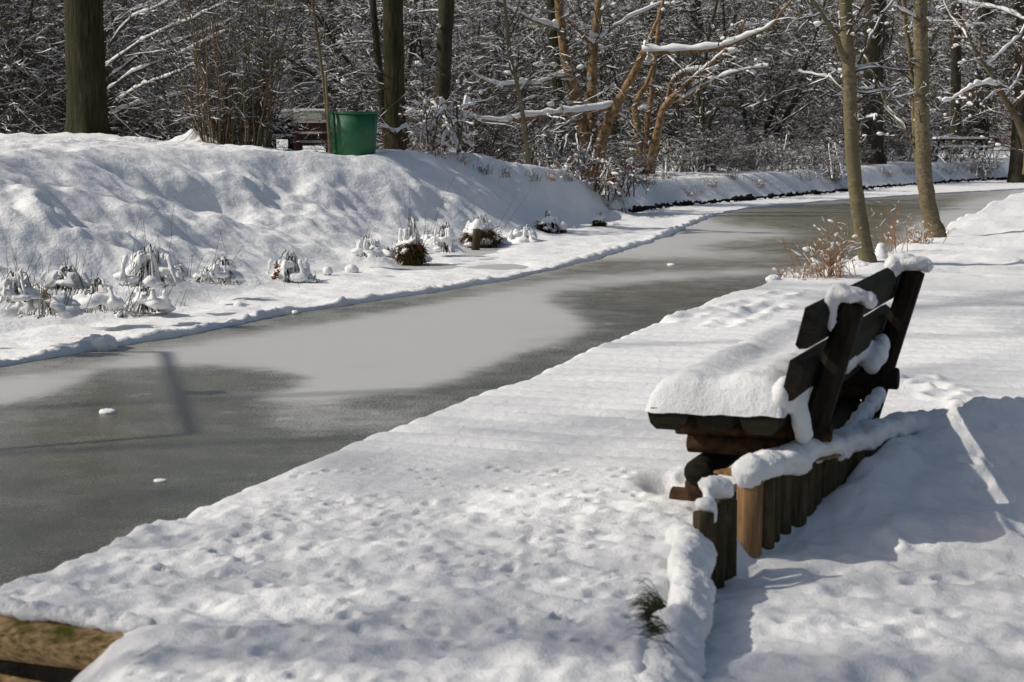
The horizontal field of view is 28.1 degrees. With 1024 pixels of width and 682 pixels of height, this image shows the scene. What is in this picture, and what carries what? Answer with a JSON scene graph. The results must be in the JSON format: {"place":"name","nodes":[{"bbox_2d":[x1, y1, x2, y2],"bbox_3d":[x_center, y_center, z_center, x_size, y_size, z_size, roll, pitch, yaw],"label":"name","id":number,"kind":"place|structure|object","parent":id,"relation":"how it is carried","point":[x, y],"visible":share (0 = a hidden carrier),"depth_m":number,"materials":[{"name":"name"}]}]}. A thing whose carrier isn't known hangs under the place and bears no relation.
{"place":"outdoors","nodes":[
{"label":"outdoors","id":0,"kind":"place"},
{"bbox_2d":[0,192,1023,681],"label":"snowy bank","id":1,"kind":"structure","parent":0,"point":[514,532],"depth_m":6.14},
{"bbox_2d":[0,596,155,681],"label":"retaining wall","id":2,"kind":"structure","parent":1,"relation":"on","point":[42,641],"depth_m":5.17,"materials":[{"name":"brown wood"}]},
{"bbox_2d":[622,573,673,654],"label":"grass tuft","id":3,"kind":"object","parent":1,"relation":"on","point":[652,608],"visible":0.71,"depth_m":5.14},
{"bbox_2d":[633,475,737,681],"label":"log edging","id":4,"kind":"object","parent":1,"relation":"on","point":[702,563],"visible":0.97,"depth_m":5.49,"materials":[{"name":"brown wood"}]},
{"bbox_2d":[645,252,933,509],"bbox_3d":[1.033,0.119,7.157,0.682,0.782,1.830,2,7,19],"label":"park bench","id":5,"kind":"object","parent":1,"relation":"on","point":[824,367],"visible":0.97,"depth_m":6.50,"materials":[{"name":"brown wood"}]},
{"bbox_2d":[772,217,863,278],"bbox_3d":[2.264,-0.680,15.168,0.637,0.498,0.562,0,7,0],"label":"dry shrub","id":6,"kind":"object","parent":1,"relation":"on","point":[830,267],"visible":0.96,"depth_m":15.11,"materials":[{"name":"brown plant"}]},
{"bbox_2d":[714,408,948,558],"bbox_3d":[1.136,0.519,6.826,0.234,0.511,1.606,5,8,37],"label":"palisade","id":7,"kind":"object","parent":1,"relation":"on","point":[781,489],"visible":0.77,"depth_m":6.37,"materials":[{"name":"brown wood"}]},
{"bbox_2d":[753,0,931,262],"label":"tree","id":8,"kind":"object","parent":1,"relation":"on","point":[851,67],"visible":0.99,"depth_m":16.18,"materials":[{"name":"beige plant"}]},
{"bbox_2d":[869,201,914,252],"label":"dry shrub","id":9,"kind":"object","parent":1,"relation":"on","point":[893,230],"visible":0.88,"depth_m":17.81,"materials":[{"name":"brown plant"}]},
{"bbox_2d":[856,0,953,237],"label":"tree","id":10,"kind":"object","parent":1,"relation":"on","point":[920,100],"visible":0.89,"depth_m":19.86,"materials":[{"name":"beige plant"}]},
{"bbox_2d":[892,221,955,245],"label":"dry shrub","id":11,"kind":"object","parent":1,"relation":"on","point":[917,237],"visible":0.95,"depth_m":18.60,"materials":[{"name":"brown plant"}]},
{"bbox_2d":[908,0,1023,173],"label":"tree","id":12,"kind":"object","parent":1,"relation":"on","point":[992,81],"visible":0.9,"depth_m":23.81,"materials":[{"name":"brown plant"}]},
{"bbox_2d":[0,189,1023,586],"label":"canal ice","id":13,"kind":"structure","parent":0,"point":[208,417],"depth_m":12.91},
{"bbox_2d":[80,334,116,350],"bbox_3d":[-2.854,0.027,14.127,0.267,0.155,0.172,3,7,24],"label":"snow lump","id":14,"kind":"object","parent":13,"relation":"on","point":[99,342],"visible":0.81,"depth_m":14.06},
{"bbox_2d":[0,122,1023,366],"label":"snowy ground","id":15,"kind":"structure","parent":0,"point":[258,206],"depth_m":22.16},
{"bbox_2d":[0,239,41,303],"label":"tussock","id":16,"kind":"object","parent":15,"relation":"on","point":[13,288],"visible":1,"depth_m":13.73,"materials":[{"name":"white"}]},
{"bbox_2d":[1,248,102,318],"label":"tussock","id":17,"kind":"object","parent":15,"relation":"on","point":[63,304],"visible":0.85,"depth_m":14.03,"materials":[{"name":"white plant"}]},
{"bbox_2d":[40,248,91,290],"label":"tussock","id":18,"kind":"object","parent":15,"relation":"on","point":[63,276],"visible":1,"depth_m":11.87,"materials":[{"name":"white"}]},
{"bbox_2d":[0,0,154,132],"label":"understorey tree","id":19,"kind":"object","parent":15,"relation":"on","point":[39,18],"visible":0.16,"depth_m":30.57,"materials":[{"name":"brown plant"}]},
{"bbox_2d":[63,0,111,133],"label":"tree","id":20,"kind":"object","parent":15,"relation":"on","point":[86,102],"visible":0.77,"depth_m":26.96,"materials":[{"name":"brown plant"}]},
{"bbox_2d":[0,0,175,135],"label":"understorey tree","id":21,"kind":"object","parent":15,"relation":"on","point":[22,52],"visible":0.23,"depth_m":30.16,"materials":[{"name":"brown plant"}]},
{"bbox_2d":[0,0,188,134],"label":"bare bush","id":22,"kind":"object","parent":15,"relation":"on","point":[18,123],"visible":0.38,"depth_m":29.78,"materials":[{"name":"brown plant"}]},
{"bbox_2d":[61,242,137,314],"bbox_3d":[-3.105,-0.484,15.304,0.533,0.552,0.446,3,7,25],"label":"tussock","id":23,"kind":"object","parent":15,"relation":"on","point":[103,296],"visible":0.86,"depth_m":15.22,"materials":[{"name":"white"}]},
{"bbox_2d":[0,0,223,137],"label":"bare bush","id":24,"kind":"object","parent":15,"relation":"on","point":[14,72],"visible":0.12,"depth_m":30.56,"materials":[{"name":"brown plant"}]},
{"bbox_2d":[113,197,181,287],"bbox_3d":[-2.773,-0.741,15.446,0.516,0.693,0.543,3,7,23],"label":"tussock","id":25,"kind":"object","parent":15,"relation":"on","point":[142,267],"visible":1,"depth_m":15.46,"materials":[{"name":"white"}]},
{"bbox_2d":[124,267,182,314],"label":"tussock","id":26,"kind":"object","parent":15,"relation":"on","point":[142,298],"visible":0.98,"depth_m":16.12,"materials":[{"name":"white"}]},
{"bbox_2d":[46,0,272,92],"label":"understorey tree","id":27,"kind":"object","parent":15,"relation":"on","point":[164,19],"visible":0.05,"depth_m":38.58,"materials":[{"name":"brown plant"}]},
{"bbox_2d":[0,0,334,150],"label":"bare bush","id":28,"kind":"object","parent":15,"relation":"on","point":[138,127],"visible":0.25,"depth_m":29.99,"materials":[{"name":"brown plant"}]},
{"bbox_2d":[104,0,245,127],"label":"arching bush","id":29,"kind":"object","parent":15,"relation":"on","point":[134,70],"visible":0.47,"depth_m":28.61,"materials":[{"name":"brown plant"}]},
{"bbox_2d":[112,0,301,77],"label":"understorey tree","id":30,"kind":"object","parent":15,"relation":"on","point":[260,1],"visible":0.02,"depth_m":44.21,"materials":[{"name":"brown plant"}]},
{"bbox_2d":[106,0,312,146],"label":"bare bush","id":31,"kind":"object","parent":15,"relation":"on","point":[296,120],"visible":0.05,"depth_m":34.33,"materials":[{"name":"brown plant"}]},
{"bbox_2d":[124,0,324,150],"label":"stem shrub","id":32,"kind":"object","parent":15,"relation":"on","point":[259,122],"visible":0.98,"depth_m":26.19,"materials":[{"name":"brown plant"}]},
{"bbox_2d":[208,228,245,285],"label":"tussock","id":33,"kind":"object","parent":15,"relation":"on","point":[226,272],"visible":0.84,"depth_m":17.35,"materials":[{"name":"white"}]},
{"bbox_2d":[103,0,360,148],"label":"bare bush","id":34,"kind":"object","parent":15,"relation":"on","point":[297,73],"visible":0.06,"depth_m":36.00,"materials":[{"name":"brown plant"}]},
{"bbox_2d":[64,0,406,152],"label":"bush","id":35,"kind":"object","parent":15,"relation":"on","point":[174,119],"visible":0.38,"depth_m":27.60,"materials":[{"name":"brown plant"}]},
{"bbox_2d":[177,0,329,114],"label":"woodland sapling","id":36,"kind":"object","parent":15,"relation":"on","point":[272,42],"visible":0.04,"depth_m":62.71,"materials":[{"name":"brown plant"}]},
{"bbox_2d":[267,249,311,282],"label":"tussock","id":37,"kind":"object","parent":15,"relation":"on","point":[291,268],"visible":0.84,"depth_m":19.24,"materials":[{"name":"white"}]},
{"bbox_2d":[245,0,345,127],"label":"woodland tree","id":38,"kind":"object","parent":15,"relation":"on","point":[292,100],"visible":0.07,"depth_m":71.79,"materials":[{"name":"brown plant"}]},
{"bbox_2d":[292,121,327,151],"bbox_3d":[-3.648,-3.633,37.773,0.750,0.860,0.520,1,7,5],"label":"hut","id":39,"kind":"object","parent":15,"relation":"on","point":[322,125],"visible":0.38,"depth_m":37.55,"materials":[{"name":"red wood"}]},
{"bbox_2d":[281,109,329,139],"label":"bench","id":40,"kind":"object","parent":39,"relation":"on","point":[310,117],"visible":0.31,"depth_m":59.64,"materials":[{"name":"white"}]},
{"bbox_2d":[252,0,367,110],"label":"woodland tree","id":41,"kind":"object","parent":15,"relation":"on","point":[312,91],"visible":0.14,"depth_m":65.27,"materials":[{"name":"brown plant"}]},
{"bbox_2d":[272,0,363,110],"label":"woodland tree","id":42,"kind":"object","parent":15,"relation":"on","point":[314,62],"visible":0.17,"depth_m":65.03,"materials":[{"name":"brown plant"}]},
{"bbox_2d":[304,0,339,153],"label":"sapling","id":43,"kind":"object","parent":15,"relation":"on","point":[316,30],"visible":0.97,"depth_m":25.74,"materials":[{"name":"brown plant"}]},
{"bbox_2d":[329,111,377,155],"bbox_3d":[-2.016,-2.631,26.070,0.626,0.582,0.626,0,7,0],"label":"litter bin","id":44,"kind":"object","parent":15,"relation":"on","point":[356,134],"visible":0.84,"depth_m":25.82,"materials":[{"name":"green plastic"}]},
{"bbox_2d":[302,0,419,147],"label":"tree","id":45,"kind":"object","parent":15,"relation":"on","point":[374,20],"visible":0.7,"depth_m":31.26,"materials":[{"name":"brown plant"}]},
{"bbox_2d":[351,230,383,258],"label":"tussock","id":46,"kind":"object","parent":15,"relation":"on","point":[370,247],"visible":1,"depth_m":20.92,"materials":[{"name":"white"}]},
{"bbox_2d":[234,0,508,153],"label":"understorey tree","id":47,"kind":"object","parent":15,"relation":"on","point":[410,46],"visible":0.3,"depth_m":35.31,"materials":[{"name":"brown plant"}]},
{"bbox_2d":[238,0,505,147],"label":"understorey tree","id":48,"kind":"object","parent":15,"relation":"on","point":[333,37],"visible":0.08,"depth_m":40.85,"materials":[{"name":"brown plant"}]},
{"bbox_2d":[259,0,520,152],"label":"understorey tree","id":49,"kind":"object","parent":15,"relation":"on","point":[344,37],"visible":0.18,"depth_m":37.76,"materials":[{"name":"brown plant"}]},
{"bbox_2d":[337,0,444,149],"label":"tree","id":50,"kind":"object","parent":15,"relation":"on","point":[394,41],"visible":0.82,"depth_m":30.63,"materials":[{"name":"brown plant"}]},
{"bbox_2d":[295,0,542,155],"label":"understorey tree","id":51,"kind":"object","parent":15,"relation":"on","point":[332,26],"visible":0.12,"depth_m":44.55,"materials":[{"name":"brown plant"}]},
{"bbox_2d":[379,81,485,158],"bbox_3d":[-1.070,-2.947,27.806,1.439,1.234,1.856,0,7,0],"label":"bush","id":52,"kind":"object","parent":15,"relation":"on","point":[422,131],"visible":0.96,"depth_m":27.61,"materials":[{"name":"white plant"}]},
{"bbox_2d":[389,178,484,265],"bbox_3d":[-0.839,-1.270,21.616,0.901,1.019,0.698,3,7,24],"label":"tussock","id":53,"kind":"object","parent":15,"relation":"on","point":[410,249],"visible":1,"depth_m":21.54,"materials":[{"name":"brown"}]},
{"bbox_2d":[345,0,534,141],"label":"understorey tree","id":54,"kind":"object","parent":15,"relation":"on","point":[489,22],"visible":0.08,"depth_m":44.38,"materials":[{"name":"brown plant"}]},
{"bbox_2d":[363,0,520,156],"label":"tree","id":55,"kind":"object","parent":15,"relation":"on","point":[446,21],"visible":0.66,"depth_m":31.61,"materials":[{"name":"brown plant"}]},
{"bbox_2d":[433,222,459,252],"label":"tussock","id":56,"kind":"object","parent":15,"relation":"on","point":[445,241],"visible":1,"depth_m":22.66,"materials":[{"name":"white"}]},
{"bbox_2d":[354,0,548,151],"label":"understorey tree","id":57,"kind":"object","parent":15,"relation":"on","point":[484,46],"visible":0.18,"depth_m":39.28,"materials":[{"name":"brown plant"}]},
{"bbox_2d":[331,0,613,152],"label":"understorey tree","id":58,"kind":"object","parent":15,"relation":"on","point":[525,40],"visible":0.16,"depth_m":42.48,"materials":[{"name":"brown plant"}]},
{"bbox_2d":[339,0,622,155],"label":"understorey tree","id":59,"kind":"object","parent":15,"relation":"on","point":[538,68],"visible":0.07,"depth_m":47.31,"materials":[{"name":"brown plant"}]},
{"bbox_2d":[330,0,637,180],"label":"bare bush","id":60,"kind":"object","parent":15,"relation":"on","point":[484,147],"visible":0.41,"depth_m":33.62,"materials":[{"name":"brown plant"}]},
{"bbox_2d":[457,190,530,247],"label":"tussock","id":61,"kind":"object","parent":15,"relation":"on","point":[490,238],"visible":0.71,"depth_m":24.23,"materials":[{"name":"white"}]},
{"bbox_2d":[507,224,539,242],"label":"tussock","id":62,"kind":"object","parent":15,"relation":"on","point":[524,235],"visible":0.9,"depth_m":24.77,"materials":[{"name":"white"}]},
{"bbox_2d":[472,0,580,164],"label":"sapling","id":63,"kind":"object","parent":15,"relation":"on","point":[524,128],"visible":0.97,"depth_m":30.75,"materials":[{"name":"beige plant"}]},
{"bbox_2d":[495,0,589,157],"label":"tree","id":64,"kind":"object","parent":15,"relation":"on","point":[550,5],"visible":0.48,"depth_m":37.58,"materials":[{"name":"brown plant"}]},
{"bbox_2d":[533,211,559,233],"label":"tussock","id":65,"kind":"object","parent":15,"relation":"on","point":[546,224],"visible":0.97,"depth_m":26.81,"materials":[{"name":"white"}]},
{"bbox_2d":[511,125,604,177],"bbox_3d":[0.690,-2.883,31.945,1.528,0.951,1.683,0,7,0],"label":"thicket","id":66,"kind":"object","parent":15,"relation":"on","point":[548,145],"visible":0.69,"depth_m":31.79,"materials":[{"name":"brown plant"}]},
{"bbox_2d":[175,0,1005,131],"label":"wood","id":67,"kind":"object","parent":15,"relation":"on","point":[321,107],"depth_m":88.67,"materials":[{"name":"brown plant"}]},
{"bbox_2d":[488,0,707,151],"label":"understorey tree","id":68,"kind":"object","parent":15,"relation":"on","point":[603,44],"visible":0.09,"depth_m":47.10,"materials":[{"name":"brown plant"}]},
{"bbox_2d":[549,142,654,211],"bbox_3d":[1.329,-2.407,30.943,1.732,1.208,1.880,0,7,0],"label":"bramble","id":69,"kind":"object","parent":15,"relation":"on","point":[611,171],"visible":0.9,"depth_m":30.77,"materials":[{"name":"brown plant"}]},
{"bbox_2d":[407,0,803,180],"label":"tree","id":70,"kind":"object","parent":15,"relation":"on","point":[591,123],"visible":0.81,"depth_m":33.43,"materials":[{"name":"orange plant"}]},
{"bbox_2d":[504,0,734,140],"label":"understorey tree","id":71,"kind":"object","parent":15,"relation":"on","point":[588,10],"visible":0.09,"depth_m":49.36,"materials":[{"name":"brown plant"}]},
{"bbox_2d":[607,179,633,213],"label":"tussock","id":72,"kind":"object","parent":15,"relation":"on","point":[617,204],"visible":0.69,"depth_m":30.95,"materials":[{"name":"white plant"}]},
{"bbox_2d":[526,0,749,158],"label":"understorey tree","id":73,"kind":"object","parent":15,"relation":"on","point":[585,70],"visible":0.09,"depth_m":46.52,"materials":[{"name":"brown plant"}]},
{"bbox_2d":[605,126,672,175],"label":"bush","id":74,"kind":"object","parent":15,"relation":"on","point":[644,159],"visible":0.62,"depth_m":36.46,"materials":[{"name":"brown plant"}]},
{"bbox_2d":[536,0,768,159],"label":"understorey tree","id":75,"kind":"object","parent":15,"relation":"on","point":[612,66],"visible":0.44,"depth_m":42.56,"materials":[{"name":"brown plant"}]},
{"bbox_2d":[570,42,742,160],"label":"bare bush","id":76,"kind":"object","parent":15,"relation":"on","point":[674,129],"visible":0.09,"depth_m":45.41,"materials":[{"name":"brown plant"}]},
{"bbox_2d":[566,0,785,127],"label":"understorey tree","id":77,"kind":"object","parent":15,"relation":"on","point":[704,23],"visible":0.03,"depth_m":51.35,"materials":[{"name":"brown plant"}]},
{"bbox_2d":[598,0,772,174],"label":"tree","id":78,"kind":"object","parent":15,"relation":"on","point":[669,104],"visible":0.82,"depth_m":36.40,"materials":[{"name":"orange plant"}]},
{"bbox_2d":[656,134,716,172],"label":"thicket","id":79,"kind":"object","parent":15,"relation":"on","point":[678,165],"visible":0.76,"depth_m":38.60,"materials":[{"name":"brown plant"}]},
{"bbox_2d":[575,0,801,162],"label":"understorey tree","id":80,"kind":"object","parent":15,"relation":"on","point":[709,6],"visible":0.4,"depth_m":43.50,"materials":[{"name":"brown plant"}]},
{"bbox_2d":[578,0,801,157],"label":"woodland tree","id":81,"kind":"object","parent":15,"relation":"on","point":[700,19],"visible":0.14,"depth_m":47.98,"materials":[{"name":"brown plant"}]},
{"bbox_2d":[641,0,769,170],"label":"tree","id":82,"kind":"object","parent":15,"relation":"on","point":[701,113],"visible":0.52,"depth_m":38.95,"materials":[{"name":"brown plant"}]},
{"bbox_2d":[669,104,755,172],"bbox_3d":[3.717,-3.648,38.254,1.671,1.556,2.677,1,7,6],"label":"bush","id":83,"kind":"object","parent":15,"relation":"on","point":[714,160],"visible":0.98,"depth_m":38.02,"materials":[{"name":"brown plant"}]},
{"bbox_2d":[719,121,786,170],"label":"bush","id":84,"kind":"object","parent":15,"relation":"on","point":[754,155],"visible":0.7,"depth_m":39.10,"materials":[{"name":"brown plant"}]},
{"bbox_2d":[721,125,807,170],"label":"thicket","id":85,"kind":"object","parent":15,"relation":"on","point":[767,148],"visible":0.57,"depth_m":39.65,"materials":[{"name":"brown plant"}]},
{"bbox_2d":[667,0,864,142],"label":"understorey tree","id":86,"kind":"object","parent":15,"relation":"on","point":[768,7],"visible":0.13,"depth_m":54.28,"materials":[{"name":"brown plant"}]},
{"bbox_2d":[674,0,863,100],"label":"woodland sapling","id":87,"kind":"object","parent":15,"relation":"on","point":[811,30],"visible":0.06,"depth_m":61.53,"materials":[{"name":"brown plant"}]},
{"bbox_2d":[707,42,833,152],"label":"bare bush","id":88,"kind":"object","parent":15,"relation":"on","point":[786,129],"visible":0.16,"depth_m":52.42,"materials":[{"name":"brown plant"}]},
{"bbox_2d":[638,0,912,159],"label":"understorey tree","id":89,"kind":"object","parent":15,"relation":"on","point":[794,102],"visible":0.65,"depth_m":43.92,"materials":[{"name":"brown plant"}]},
{"bbox_2d":[768,136,861,183],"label":"thicket","id":90,"kind":"object","parent":15,"relation":"on","point":[812,166],"visible":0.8,"depth_m":39.73,"materials":[{"name":"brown plant"}]},
{"bbox_2d":[628,176,1006,211],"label":"undercut earth","id":91,"kind":"structure","parent":15,"relation":"on","point":[747,197],"depth_m":36.30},
{"bbox_2d":[752,35,960,160],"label":"bare bush","id":92,"kind":"object","parent":15,"relation":"on","point":[892,131],"visible":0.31,"depth_m":46.02,"materials":[{"name":"brown plant"}]},
{"bbox_2d":[746,47,972,154],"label":"bare bush","id":93,"kind":"object","parent":15,"relation":"on","point":[819,128],"visible":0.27,"depth_m":51.03,"materials":[{"name":"brown plant"}]},
{"bbox_2d":[743,20,983,150],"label":"bare bush","id":94,"kind":"object","parent":15,"relation":"on","point":[890,45],"visible":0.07,"depth_m":54.97,"materials":[{"name":"brown plant"}]},
{"bbox_2d":[854,0,912,164],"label":"tree","id":95,"kind":"object","parent":15,"relation":"on","point":[877,143],"visible":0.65,"depth_m":43.50,"materials":[{"name":"brown plant"}]},
{"bbox_2d":[828,0,993,133],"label":"understorey tree","id":96,"kind":"object","parent":15,"relation":"on","point":[900,16],"visible":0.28,"depth_m":56.08,"materials":[{"name":"brown plant"}]},
{"bbox_2d":[883,135,958,161],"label":"thicket","id":97,"kind":"object","parent":15,"relation":"on","point":[933,156],"visible":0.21,"depth_m":45.67,"materials":[{"name":"brown plant"}]},
{"bbox_2d":[888,0,1004,130],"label":"woodland sapling","id":98,"kind":"object","parent":15,"relation":"on","point":[944,43],"visible":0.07,"depth_m":68.41,"materials":[{"name":"brown plant"}]},
{"bbox_2d":[910,0,1015,144],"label":"woodland tree","id":99,"kind":"object","parent":15,"relation":"on","point":[979,125],"visible":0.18,"depth_m":64.03,"materials":[{"name":"brown plant"}]},
{"bbox_2d":[932,137,993,159],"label":"picnic table","id":100,"kind":"object","parent":15,"relation":"on","point":[976,139],"visible":0.48,"depth_m":47.54,"materials":[{"name":"brown wood"}]},
{"bbox_2d":[928,0,1002,154],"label":"tree","id":101,"kind":"object","parent":15,"relation":"on","point":[955,66],"visible":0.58,"depth_m":51.49,"materials":[{"name":"brown plant"}]},
{"bbox_2d":[940,133,1005,177],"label":"thicket","id":102,"kind":"object","parent":15,"relation":"on","point":[980,159],"visible":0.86,"depth_m":45.61,"materials":[{"name":"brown plant"}]},
{"bbox_2d":[934,0,1016,147],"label":"understorey tree","id":103,"kind":"object","parent":15,"relation":"on","point":[999,59],"visible":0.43,"depth_m":60.56,"materials":[{"name":"brown plant"}]},
{"bbox_2d":[937,0,1016,144],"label":"woodland tree","id":104,"kind":"object","parent":15,"relation":"on","point":[1007,24],"visible":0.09,"depth_m":66.37,"materials":[{"name":"brown plant"}]},
{"bbox_2d":[980,55,1013,151],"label":"bare bush","id":105,"kind":"object","parent":15,"relation":"on","point":[1007,125],"visible":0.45,"depth_m":52.88,"materials":[{"name":"brown plant"}]},
{"bbox_2d":[976,0,1023,182],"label":"tree","id":106,"kind":"object","parent":15,"relation":"on","point":[1015,175],"visible":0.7,"depth_m":43.65,"materials":[{"name":"brown plant"}]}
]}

